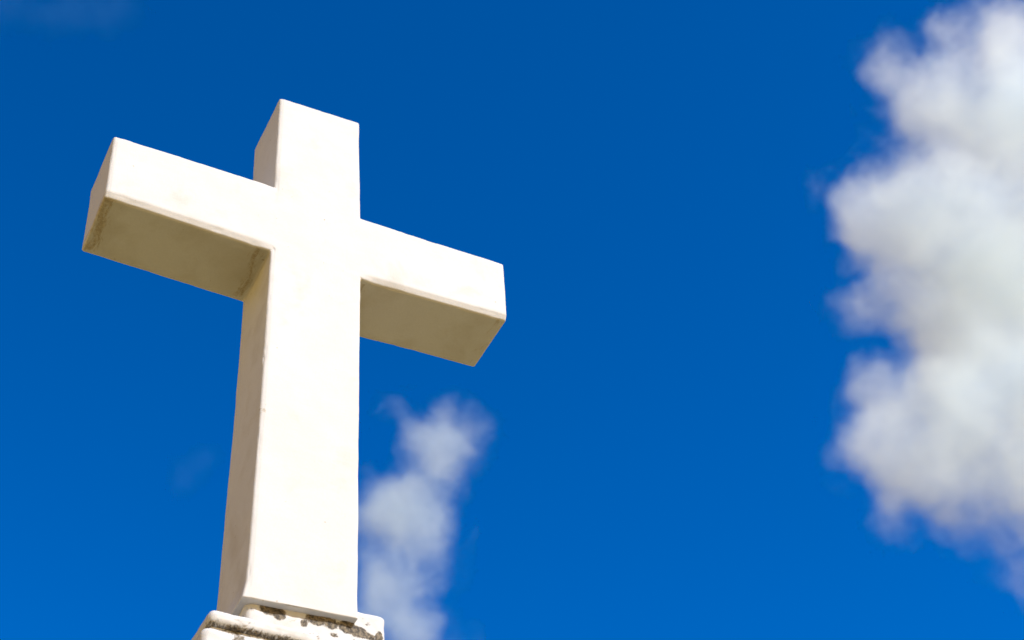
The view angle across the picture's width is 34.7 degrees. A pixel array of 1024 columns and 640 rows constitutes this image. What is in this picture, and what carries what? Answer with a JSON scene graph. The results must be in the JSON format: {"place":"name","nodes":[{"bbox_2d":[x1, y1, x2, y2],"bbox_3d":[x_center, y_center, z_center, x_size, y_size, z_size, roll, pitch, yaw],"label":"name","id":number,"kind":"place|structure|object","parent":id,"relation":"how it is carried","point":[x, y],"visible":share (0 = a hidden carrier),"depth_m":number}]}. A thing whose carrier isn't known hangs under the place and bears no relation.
{"place":"outdoors","nodes":[
{"label":"outdoors","id":0,"kind":"place"},
{"bbox_2d":[0,0,1023,639],"label":"sky","id":1,"kind":"structure","parent":0,"point":[754,368]},
{"bbox_3d":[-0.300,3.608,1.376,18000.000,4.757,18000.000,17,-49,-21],"label":"ground","id":2,"kind":"structure","parent":0,"visible":0},
{"bbox_2d":[191,603,383,639],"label":"pedestal","id":3,"kind":"object","parent":2,"relation":"on","point":[250,621],"visible":0.87,"depth_m":4.20},
{"bbox_2d":[82,99,505,622],"bbox_3d":[-0.663,0.089,5.072,1.371,2.117,0.257,17,-49,-21],"label":"stone cross","id":4,"kind":"object","parent":3,"relation":"on","point":[303,261],"visible":0.98,"depth_m":5.09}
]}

